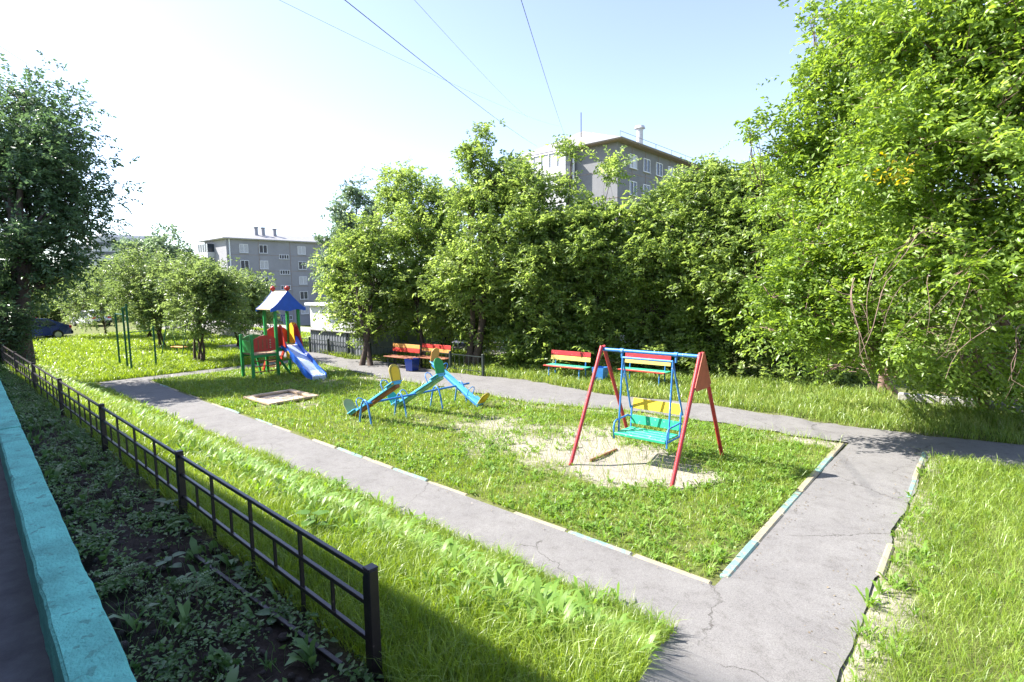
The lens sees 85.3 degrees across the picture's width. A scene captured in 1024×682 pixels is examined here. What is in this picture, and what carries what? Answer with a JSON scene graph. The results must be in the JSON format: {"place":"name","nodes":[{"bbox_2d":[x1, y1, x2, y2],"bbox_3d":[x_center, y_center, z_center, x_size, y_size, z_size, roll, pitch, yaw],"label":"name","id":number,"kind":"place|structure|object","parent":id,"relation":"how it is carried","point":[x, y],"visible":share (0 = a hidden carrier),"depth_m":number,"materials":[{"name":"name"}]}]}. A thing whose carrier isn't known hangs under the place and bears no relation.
{"place":"outdoors","nodes":[
{"label":"outdoors","id":0,"kind":"place"},
{"bbox_2d":[0,458,53,681],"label":"pavement","id":1,"kind":"structure","parent":0,"point":[24,656],"depth_m":4.06,"materials":[{"name":"grey asphalt"}]},
{"bbox_2d":[80,483,100,501],"bbox_3d":[-4.346,1.588,5.729,0.217,0.205,0.216,4,8,41],"label":"rowan seedling","id":2,"kind":"object","parent":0,"point":[87,496],"visible":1,"depth_m":5.71,"materials":[{"name":"green plant"}]},
{"bbox_2d":[70,310,112,326],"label":"parked car","id":3,"kind":"object","parent":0,"point":[108,323],"visible":0.38,"depth_m":51.33,"materials":[{"name":"white paint"}]},
{"bbox_2d":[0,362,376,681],"bbox_3d":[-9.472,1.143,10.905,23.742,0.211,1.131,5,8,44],"label":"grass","id":4,"kind":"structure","parent":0,"point":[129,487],"depth_m":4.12,"materials":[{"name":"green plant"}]},
{"bbox_2d":[100,358,320,384],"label":"path","id":5,"kind":"structure","parent":0,"point":[123,381],"depth_m":21.29,"materials":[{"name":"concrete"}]},
{"bbox_2d":[191,320,619,361],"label":"road","id":6,"kind":"structure","parent":0,"point":[461,345],"depth_m":30.35,"materials":[{"name":"grey asphalt"}]},
{"bbox_2d":[385,325,458,344],"bbox_3d":[-5.017,-0.542,30.901,4.540,1.500,1.820,0,6,6],"label":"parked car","id":7,"kind":"object","parent":6,"relation":"on","point":[445,337],"visible":0.06,"depth_m":29.92,"materials":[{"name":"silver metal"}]},
{"bbox_2d":[100,381,713,636],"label":"path","id":8,"kind":"structure","parent":0,"point":[566,554],"depth_m":7.98,"materials":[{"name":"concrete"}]},
{"bbox_2d":[280,0,552,124],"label":"wire","id":9,"kind":"object","parent":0,"point":[384,51],"visible":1,"depth_m":14.02,"materials":[{"name":"metal"}]},
{"bbox_2d":[345,0,532,143],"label":"wire","id":10,"kind":"object","parent":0,"point":[415,56],"visible":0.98,"depth_m":14.69,"materials":[{"name":"metal"}]},
{"bbox_2d":[417,3,510,102],"bbox_3d":[-0.199,-14.683,33.500,0.007,12.172,50.656,0,6,4],"label":"wire","id":11,"kind":"object","parent":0,"point":[464,54],"visible":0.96,"depth_m":16.64,"materials":[{"name":"metal"}]},
{"bbox_2d":[0,0,1020,281],"label":"sky","id":12,"kind":"structure","parent":0,"point":[267,107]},
{"bbox_2d":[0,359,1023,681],"bbox_3d":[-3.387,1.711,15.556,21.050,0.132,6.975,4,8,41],"label":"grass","id":13,"kind":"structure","parent":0,"point":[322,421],"depth_m":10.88,"materials":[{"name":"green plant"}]},
{"bbox_2d":[0,282,1023,681],"bbox_3d":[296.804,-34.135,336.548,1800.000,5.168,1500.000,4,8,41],"label":"ground","id":14,"kind":"structure","parent":0,"point":[250,670],"depth_m":6.35,"materials":[{"name":"soil"}]},
{"bbox_2d":[0,294,49,361],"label":"shrub","id":15,"kind":"object","parent":14,"relation":"on","point":[15,325],"visible":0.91,"depth_m":17.12,"materials":[{"name":"green plant"}]},
{"bbox_2d":[1,263,65,316],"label":"tree","id":16,"kind":"object","parent":14,"relation":"on","point":[39,311],"visible":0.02,"depth_m":56.99,"materials":[{"name":"green plant"}]},
{"bbox_2d":[5,318,73,337],"bbox_3d":[-32.695,-0.789,37.571,1.820,1.500,4.540,3,7,33],"label":"parked car","id":17,"kind":"object","parent":14,"relation":"on","point":[57,329],"visible":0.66,"depth_m":38.11,"materials":[{"name":"blue paint"}]},
{"bbox_2d":[34,274,81,320],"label":"tree","id":18,"kind":"object","parent":14,"relation":"on","point":[55,317],"visible":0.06,"depth_m":61.80,"materials":[{"name":"green plant"}]},
{"bbox_2d":[0,381,136,681],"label":"wall","id":19,"kind":"structure","parent":14,"relation":"on","point":[82,642],"depth_m":3.80,"materials":[{"name":"teal paint"}]},
{"bbox_2d":[39,263,106,317],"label":"tree","id":20,"kind":"object","parent":14,"relation":"on","point":[76,285],"visible":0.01,"depth_m":65.03,"materials":[{"name":"green plant"}]},
{"bbox_2d":[0,50,146,363],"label":"poplar tree","id":21,"kind":"object","parent":14,"relation":"on","point":[39,157],"visible":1,"depth_m":18.38,"materials":[{"name":"green plant"}]},
{"bbox_2d":[44,255,155,335],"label":"apple tree","id":22,"kind":"object","parent":14,"relation":"on","point":[76,316],"visible":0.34,"depth_m":37.69,"materials":[{"name":"green plant"}]},
{"bbox_2d":[70,233,145,272],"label":"tower block","id":23,"kind":"structure","parent":14,"relation":"on","point":[105,249],"depth_m":182.60,"materials":[{"name":"concrete"}]},
{"bbox_2d":[97,251,114,255],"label":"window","id":24,"kind":"structure","parent":23,"relation":"in","point":[109,253],"depth_m":182.63,"materials":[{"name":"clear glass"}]},
{"bbox_2d":[98,242,124,246],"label":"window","id":25,"kind":"structure","parent":23,"relation":"in","point":[100,243],"depth_m":182.28,"materials":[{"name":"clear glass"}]},
{"bbox_2d":[62,262,158,321],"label":"tree","id":26,"kind":"object","parent":14,"relation":"on","point":[94,305],"visible":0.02,"depth_m":58.48,"materials":[{"name":"green plant"}]},
{"bbox_2d":[98,562,139,584],"bbox_3d":[-2.917,1.772,4.175,0.288,0.114,0.297,4,8,41],"label":"rowan seedling","id":27,"kind":"object","parent":14,"relation":"on","point":[120,571],"visible":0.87,"depth_m":4.16,"materials":[{"name":"green plant"}]},
{"bbox_2d":[69,240,185,345],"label":"apple tree","id":28,"kind":"object","parent":14,"relation":"on","point":[139,305],"visible":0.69,"depth_m":30.17,"materials":[{"name":"green plant"}]},
{"bbox_2d":[114,304,156,368],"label":"pull up bars","id":29,"kind":"object","parent":14,"relation":"on","point":[124,332],"visible":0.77,"depth_m":22.89,"materials":[{"name":"metal"}]},
{"bbox_2d":[108,223,196,281],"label":"lime tree","id":30,"kind":"object","parent":14,"relation":"on","point":[153,239],"visible":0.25,"depth_m":74.08,"materials":[{"name":"green plant"}]},
{"bbox_2d":[91,253,222,336],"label":"apple tree","id":31,"kind":"object","parent":14,"relation":"on","point":[149,332],"visible":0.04,"depth_m":35.74,"materials":[{"name":"green plant"}]},
{"bbox_2d":[153,498,177,508],"bbox_3d":[-3.413,1.639,5.492,0.252,0.167,0.240,4,8,41],"label":"burdock","id":32,"kind":"object","parent":14,"relation":"on","point":[169,502],"visible":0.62,"depth_m":5.49,"materials":[{"name":"green plant"}]},
{"bbox_2d":[156,551,185,572],"bbox_3d":[-2.658,1.752,4.355,0.175,0.151,0.208,-2,6,-11],"label":"burdock","id":33,"kind":"object","parent":14,"relation":"on","point":[174,565],"visible":0.99,"depth_m":4.35,"materials":[{"name":"green plant"}]},
{"bbox_2d":[161,321,197,353],"bbox_3d":[-16.332,-0.110,27.263,1.448,1.770,0.947,1,6,21],"label":"swing","id":34,"kind":"object","parent":14,"relation":"on","point":[176,347],"visible":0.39,"depth_m":27.25,"materials":[{"name":"green paint"}]},
{"bbox_2d":[33,325,333,382],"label":"grass","id":35,"kind":"structure","parent":14,"relation":"on","point":[67,354],"depth_m":26.72,"materials":[{"name":"green plant"}]},
{"bbox_2d":[0,344,382,681],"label":"fence","id":36,"kind":"object","parent":14,"relation":"on","point":[370,634],"visible":0.86,"depth_m":4.25,"materials":[{"name":"black metal"}]},
{"bbox_2d":[131,249,259,361],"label":"apple tree","id":37,"kind":"object","parent":14,"relation":"on","point":[195,284],"visible":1,"depth_m":24.43,"materials":[{"name":"green plant"}]},
{"bbox_2d":[0,362,391,681],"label":"weeds","id":38,"kind":"object","parent":14,"relation":"on","point":[171,665],"visible":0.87,"depth_m":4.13,"materials":[{"name":"green plant"}]},
{"bbox_2d":[175,569,219,606],"bbox_3d":[-2.188,1.735,3.855,0.284,0.230,0.268,-3,6,-23],"label":"rowan seedling","id":39,"kind":"object","parent":14,"relation":"on","point":[198,582],"visible":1,"depth_m":3.84,"materials":[{"name":"green plant"}]},
{"bbox_2d":[136,322,263,337],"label":"retaining wall","id":40,"kind":"structure","parent":14,"relation":"on","point":[230,334],"depth_m":37.57,"materials":[{"name":"concrete"}]},
{"bbox_2d":[44,453,356,681],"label":"soil clods","id":41,"kind":"object","parent":14,"relation":"on","point":[281,637],"visible":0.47,"depth_m":3.99,"materials":[{"name":"brown soil"}]},
{"bbox_2d":[201,266,279,345],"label":"apple tree","id":42,"kind":"object","parent":14,"relation":"on","point":[264,288],"visible":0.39,"depth_m":30.63,"materials":[{"name":"green plant"}]},
{"bbox_2d":[231,560,258,579],"bbox_3d":[-2.038,1.772,4.245,0.247,0.116,0.192,4,8,41],"label":"burdock","id":43,"kind":"object","parent":14,"relation":"on","point":[238,574],"visible":0.59,"depth_m":4.25,"materials":[{"name":"green plant"}]},
{"bbox_2d":[211,255,282,323],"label":"tree","id":44,"kind":"object","parent":14,"relation":"on","point":[270,273],"visible":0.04,"depth_m":70.62,"materials":[{"name":"green plant"}]},
{"bbox_2d":[198,212,336,324],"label":"apartment building","id":45,"kind":"structure","parent":14,"relation":"on","point":[282,258],"depth_m":103.44,"materials":[{"name":"grey concrete"}]},
{"bbox_2d":[239,244,247,252],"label":"window","id":46,"kind":"structure","parent":45,"relation":"in","point":[243,248],"depth_m":98.31,"materials":[{"name":"white glass"}]},
{"bbox_2d":[240,260,248,268],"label":"window","id":47,"kind":"structure","parent":45,"relation":"in","point":[243,263],"depth_m":98.57,"materials":[{"name":"white glass"}]},
{"bbox_2d":[259,245,267,253],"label":"window","id":48,"kind":"structure","parent":45,"relation":"in","point":[262,248],"depth_m":100.93,"materials":[{"name":"white glass"}]},
{"bbox_2d":[260,261,268,268],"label":"window","id":49,"kind":"structure","parent":45,"relation":"in","point":[263,264],"depth_m":101.23,"materials":[{"name":"white glass"}]},
{"bbox_2d":[279,255,288,258],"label":"window","id":50,"kind":"structure","parent":45,"relation":"in","point":[280,256],"depth_m":103.92,"materials":[{"name":"grey glass"}]},
{"bbox_2d":[280,270,290,274],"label":"window","id":51,"kind":"structure","parent":45,"relation":"in","point":[282,272],"depth_m":104.16,"materials":[{"name":"white glass"}]},
{"bbox_2d":[281,315,289,324],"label":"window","id":52,"kind":"structure","parent":45,"relation":"in","point":[283,317],"depth_m":104.55,"materials":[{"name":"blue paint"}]},
{"bbox_2d":[297,246,305,254],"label":"window","id":53,"kind":"structure","parent":45,"relation":"in","point":[301,250],"depth_m":106.36,"materials":[{"name":"white glass"}]},
{"bbox_2d":[298,261,306,269],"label":"window","id":54,"kind":"structure","parent":45,"relation":"in","point":[300,267],"depth_m":106.61,"materials":[{"name":"white glass"}]},
{"bbox_2d":[299,277,307,284],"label":"window","id":55,"kind":"structure","parent":45,"relation":"in","point":[302,280],"depth_m":106.97,"materials":[{"name":"white glass"}]},
{"bbox_2d":[300,291,307,299],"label":"window","id":56,"kind":"structure","parent":45,"relation":"in","point":[303,294],"depth_m":107.27,"materials":[{"name":"grey glass"}]},
{"bbox_2d":[301,306,308,314],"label":"window","id":57,"kind":"structure","parent":45,"relation":"in","point":[306,311],"depth_m":107.84,"materials":[{"name":"grey glass"}]},
{"bbox_2d":[193,554,342,667],"bbox_3d":[-1.771,1.791,3.833,2.100,0.040,0.030,4,8,40],"label":"metal strip","id":58,"kind":"object","parent":14,"relation":"on","point":[326,654],"visible":0.78,"depth_m":3.60,"materials":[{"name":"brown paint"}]},
{"bbox_2d":[256,606,289,624],"bbox_3d":[-1.572,1.828,3.691,0.207,0.103,0.202,4,8,41],"label":"burdock","id":59,"kind":"object","parent":14,"relation":"on","point":[265,611],"visible":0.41,"depth_m":3.66,"materials":[{"name":"green plant"}]},
{"bbox_2d":[243,389,318,405],"bbox_3d":[-6.877,1.708,16.580,1.680,0.163,1.520,4,8,41],"label":"sandbox","id":60,"kind":"object","parent":14,"relation":"on","point":[269,398],"visible":0.93,"depth_m":16.63,"materials":[{"name":"brown wood"}]},
{"bbox_2d":[239,286,326,379],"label":"play tower","id":61,"kind":"structure","parent":14,"relation":"on","point":[275,338],"depth_m":20.65,"materials":[{"name":"green paint"},{"name":"blue paint"},{"name":"red paint"}]},
{"bbox_2d":[296,509,328,530],"bbox_3d":[-1.777,1.632,4.990,0.276,0.249,0.304,4,8,41],"label":"burdock","id":62,"kind":"object","parent":14,"relation":"on","point":[310,520],"visible":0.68,"depth_m":4.98,"materials":[{"name":"green plant"}]},
{"bbox_2d":[304,302,354,326],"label":"annex","id":63,"kind":"object","parent":14,"relation":"on","point":[314,309],"visible":0.12,"depth_m":61.71,"materials":[{"name":"paint"}]},
{"bbox_2d":[326,652,344,669],"bbox_3d":[-1.024,1.871,3.227,0.114,0.094,0.097,4,8,41],"label":"burdock","id":64,"kind":"object","parent":14,"relation":"on","point":[339,654],"visible":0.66,"depth_m":3.22,"materials":[{"name":"green plant"}]},
{"bbox_2d":[1,359,685,681],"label":"grass","id":65,"kind":"structure","parent":14,"relation":"on","point":[614,660],"depth_m":4.11,"materials":[{"name":"green plant"}]},
{"bbox_2d":[301,166,389,312],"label":"maple tree","id":66,"kind":"object","parent":14,"relation":"on","point":[339,212],"visible":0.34,"depth_m":33.66,"materials":[{"name":"green plant"}]},
{"bbox_2d":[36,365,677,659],"bbox_3d":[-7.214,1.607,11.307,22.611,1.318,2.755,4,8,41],"label":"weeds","id":67,"kind":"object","parent":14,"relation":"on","point":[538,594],"visible":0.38,"depth_m":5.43,"materials":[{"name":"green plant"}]},
{"bbox_2d":[307,199,438,365],"bbox_3d":[-6.020,-2.448,24.197,5.858,6.945,4.715,-1,6,-1],"label":"maple tree","id":68,"kind":"object","parent":14,"relation":"on","point":[363,294],"visible":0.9,"depth_m":23.40,"materials":[{"name":"green plant"}]},
{"bbox_2d":[307,315,438,356],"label":"garage","id":69,"kind":"structure","parent":14,"relation":"on","point":[330,335],"depth_m":26.88,"materials":[{"name":"grey metal"}]},
{"bbox_2d":[292,337,484,375],"bbox_3d":[-6.311,0.480,24.776,14.090,0.792,0.090,4,8,41],"label":"yard fence","id":70,"kind":"object","parent":14,"relation":"on","point":[420,354],"visible":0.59,"depth_m":23.77,"materials":[{"name":"metal"}]},
{"bbox_2d":[343,348,489,425],"bbox_3d":[-2.424,1.133,14.595,2.380,1.559,3.492,4,8,41],"label":"seesaw","id":71,"kind":"object","parent":14,"relation":"on","point":[436,362],"visible":0.93,"depth_m":14.14,"materials":[{"name":"blue paint"}]},
{"bbox_2d":[364,158,479,359],"bbox_3d":[-3.791,-3.647,24.611,4.802,9.087,6.149,-4,7,-29],"label":"maple tree","id":72,"kind":"object","parent":14,"relation":"on","point":[428,232],"visible":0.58,"depth_m":23.90,"materials":[{"name":"green plant"}]},
{"bbox_2d":[150,381,711,583],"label":"kerb","id":73,"kind":"structure","parent":14,"relation":"on","point":[561,528],"depth_m":7.83,"materials":[{"name":"grey concrete"}]},
{"bbox_2d":[413,343,450,368],"bbox_3d":[-3.146,0.639,21.944,1.620,0.958,0.567,4,7,38],"label":"park bench","id":74,"kind":"object","parent":14,"relation":"on","point":[429,347],"visible":0.62,"depth_m":21.95,"materials":[{"name":"red paint"}]},
{"bbox_2d":[375,211,495,344],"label":"maple tree","id":75,"kind":"object","parent":14,"relation":"on","point":[418,336],"visible":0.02,"depth_m":27.02,"materials":[{"name":"green plant"}]},
{"bbox_2d":[414,118,552,366],"bbox_3d":[-1.064,-3.849,22.274,5.870,9.933,5.252,0,6,5],"label":"maple tree","id":76,"kind":"object","parent":14,"relation":"on","point":[482,194],"visible":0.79,"depth_m":21.62,"materials":[{"name":"green plant"}]},
{"bbox_2d":[154,362,833,574],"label":"weeds","id":77,"kind":"object","parent":14,"relation":"on","point":[490,464],"visible":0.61,"depth_m":9.93,"materials":[{"name":"green plant"}]},
{"bbox_2d":[465,230,609,352],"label":"maple tree","id":78,"kind":"object","parent":14,"relation":"on","point":[496,343],"depth_m":25.83,"materials":[{"name":"green plant"}]},
{"bbox_2d":[484,134,596,371],"bbox_3d":[0.982,-3.084,21.406,4.345,9.374,4.343,-2,6,-14],"label":"maple tree","id":79,"kind":"object","parent":14,"relation":"on","point":[533,283],"visible":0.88,"depth_m":20.61,"materials":[{"name":"green plant"}]},
{"bbox_2d":[543,350,590,379],"bbox_3d":[1.892,0.851,19.127,1.620,0.958,0.567,4,8,39],"label":"park bench","id":80,"kind":"object","parent":14,"relation":"on","point":[572,355],"visible":0.92,"depth_m":19.18,"materials":[{"name":"red paint"}]},
{"bbox_2d":[210,367,938,660],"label":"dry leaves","id":81,"kind":"object","parent":14,"relation":"on","point":[756,548],"visible":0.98,"depth_m":7.60,"materials":[{"name":"brown plant"}]},
{"bbox_2d":[533,145,642,373],"bbox_3d":[2.788,-2.793,21.145,4.883,8.837,4.737,4,8,41],"label":"maple tree","id":82,"kind":"object","parent":14,"relation":"on","point":[590,227],"visible":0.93,"depth_m":20.16,"materials":[{"name":"green plant"}]},
{"bbox_2d":[592,366,607,379],"bbox_3d":[2.952,1.121,18.612,0.420,0.505,0.420,3,7,35],"label":"litter bin","id":83,"kind":"object","parent":14,"relation":"on","point":[602,371],"visible":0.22,"depth_m":18.45,"materials":[{"name":"blue metal"}]},
{"bbox_2d":[590,448,617,461],"bbox_3d":[1.780,2.201,10.757,0.040,0.054,0.900,5,8,43],"label":"wooden plank","id":84,"kind":"object","parent":14,"relation":"on","point":[608,452],"visible":0.8,"depth_m":10.78,"materials":[{"name":"brown wood"}]},
{"bbox_2d":[618,353,670,385],"bbox_3d":[4.270,0.934,17.974,1.620,0.958,0.567,4,8,40],"label":"park bench","id":85,"kind":"object","parent":14,"relation":"on","point":[658,372],"visible":0.69,"depth_m":18.01,"materials":[{"name":"red paint"}]},
{"bbox_2d":[569,345,723,488],"bbox_3d":[2.514,1.225,10.241,2.046,2.196,2.304,4,8,41],"label":"swing","id":86,"kind":"object","parent":14,"relation":"on","point":[701,380],"visible":0.97,"depth_m":10.22,"materials":[{"name":"red paint"}]},
{"bbox_2d":[294,341,1023,444],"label":"grass","id":87,"kind":"structure","parent":14,"relation":"on","point":[819,400],"depth_m":15.15,"materials":[{"name":"green plant"}]},
{"bbox_2d":[607,164,711,373],"bbox_3d":[5.337,-2.232,20.347,4.407,7.919,4.555,4,8,41],"label":"maple tree","id":88,"kind":"object","parent":14,"relation":"on","point":[652,240],"visible":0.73,"depth_m":19.51,"materials":[{"name":"green plant"}]},
{"bbox_2d":[601,213,737,354],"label":"maple tree","id":89,"kind":"object","parent":14,"relation":"on","point":[643,284],"visible":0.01,"depth_m":25.22,"materials":[{"name":"green plant"}]},
{"bbox_2d":[651,151,764,379],"bbox_3d":[6.873,-2.405,19.467,4.347,8.316,4.916,4,8,41],"label":"maple tree","id":90,"kind":"object","parent":14,"relation":"on","point":[715,185],"visible":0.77,"depth_m":18.60,"materials":[{"name":"green plant"}]},
{"bbox_2d":[720,442,844,578],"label":"kerb","id":91,"kind":"structure","parent":14,"relation":"on","point":[739,559],"depth_m":7.62,"materials":[{"name":"grey concrete"}]},
{"bbox_2d":[697,156,902,387],"bbox_3d":[9.663,-2.189,18.677,7.034,8.101,5.167,-2,6,-15],"label":"maple tree","id":92,"kind":"object","parent":14,"relation":"on","point":[772,372],"visible":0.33,"depth_m":17.91,"materials":[{"name":"green plant"}]},
{"bbox_2d":[704,0,1023,425],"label":"plum tree","id":93,"kind":"object","parent":14,"relation":"on","point":[789,286],"visible":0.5,"depth_m":11.41,"materials":[{"name":"green plant"}]},
{"bbox_2d":[876,451,926,577],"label":"kerb","id":94,"kind":"structure","parent":14,"relation":"on","point":[887,554],"depth_m":6.75,"materials":[{"name":"grey concrete"}]},
{"bbox_2d":[788,0,1023,412],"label":"plum tree","id":95,"kind":"object","parent":14,"relation":"on","point":[966,118],"visible":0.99,"depth_m":8.79,"materials":[{"name":"green plant"}]},
{"bbox_2d":[847,452,1023,681],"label":"weeds","id":96,"kind":"object","parent":14,"relation":"on","point":[900,583],"visible":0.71,"depth_m":5.91,"materials":[{"name":"green plant"}]},
{"bbox_2d":[898,392,1022,411],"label":"kerb","id":97,"kind":"structure","parent":14,"relation":"on","point":[901,395],"depth_m":14.42,"materials":[{"name":"concrete"}]},
{"bbox_2d":[521,0,561,126],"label":"wire","id":98,"kind":"object","parent":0,"point":[537,52],"visible":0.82,"depth_m":14.19,"materials":[{"name":"metal"}]},
{"bbox_2d":[514,118,706,344],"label":"apartment building","id":99,"kind":"structure","parent":0,"point":[651,164],"depth_m":60.25,"materials":[{"name":"stone"}]},
{"bbox_2d":[629,181,636,195],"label":"window","id":100,"kind":"structure","parent":99,"relation":"in","point":[632,184],"depth_m":59.70,"materials":[{"name":"white paint"}]},
{"bbox_2d":[629,153,637,169],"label":"window","id":101,"kind":"structure","parent":99,"relation":"in","point":[634,163],"depth_m":59.49,"materials":[{"name":"white paint"}]},
{"bbox_2d":[643,184,649,194],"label":"window","id":102,"kind":"structure","parent":99,"relation":"in","point":[644,185],"depth_m":61.97,"materials":[{"name":"white paint"}]},
{"bbox_2d":[643,158,650,173],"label":"window","id":103,"kind":"structure","parent":99,"relation":"in","point":[646,162],"depth_m":61.71,"materials":[{"name":"white paint"}]},
{"bbox_2d":[655,162,662,177],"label":"window","id":104,"kind":"structure","parent":99,"relation":"in","point":[659,172],"depth_m":63.97,"materials":[{"name":"white paint"}]},
{"bbox_2d":[218,344,1023,468],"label":"path","id":105,"kind":"structure","parent":0,"point":[523,389],"depth_m":13.77,"materials":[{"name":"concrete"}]},
{"bbox_2d":[384,343,419,366],"bbox_3d":[-4.411,0.619,22.322,1.620,0.958,0.567,4,7,38],"label":"park bench","id":106,"kind":"object","parent":105,"relation":"on","point":[406,347],"visible":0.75,"depth_m":22.40,"materials":[{"name":"orange paint"}]},
{"bbox_2d":[404,357,419,371],"bbox_3d":[-3.863,0.925,21.528,0.420,0.505,0.420,3,7,35],"label":"litter bin","id":107,"kind":"object","parent":105,"relation":"on","point":[412,365],"visible":0.98,"depth_m":21.40,"materials":[{"name":"blue paint"}]},
{"bbox_2d":[639,438,931,681],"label":"path","id":108,"kind":"structure","parent":0,"point":[751,621],"depth_m":5.95,"materials":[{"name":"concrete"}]},
{"bbox_2d":[812,452,1023,681],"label":"grass","id":109,"kind":"structure","parent":0,"point":[967,502],"depth_m":6.01,"materials":[{"name":"green plant"}]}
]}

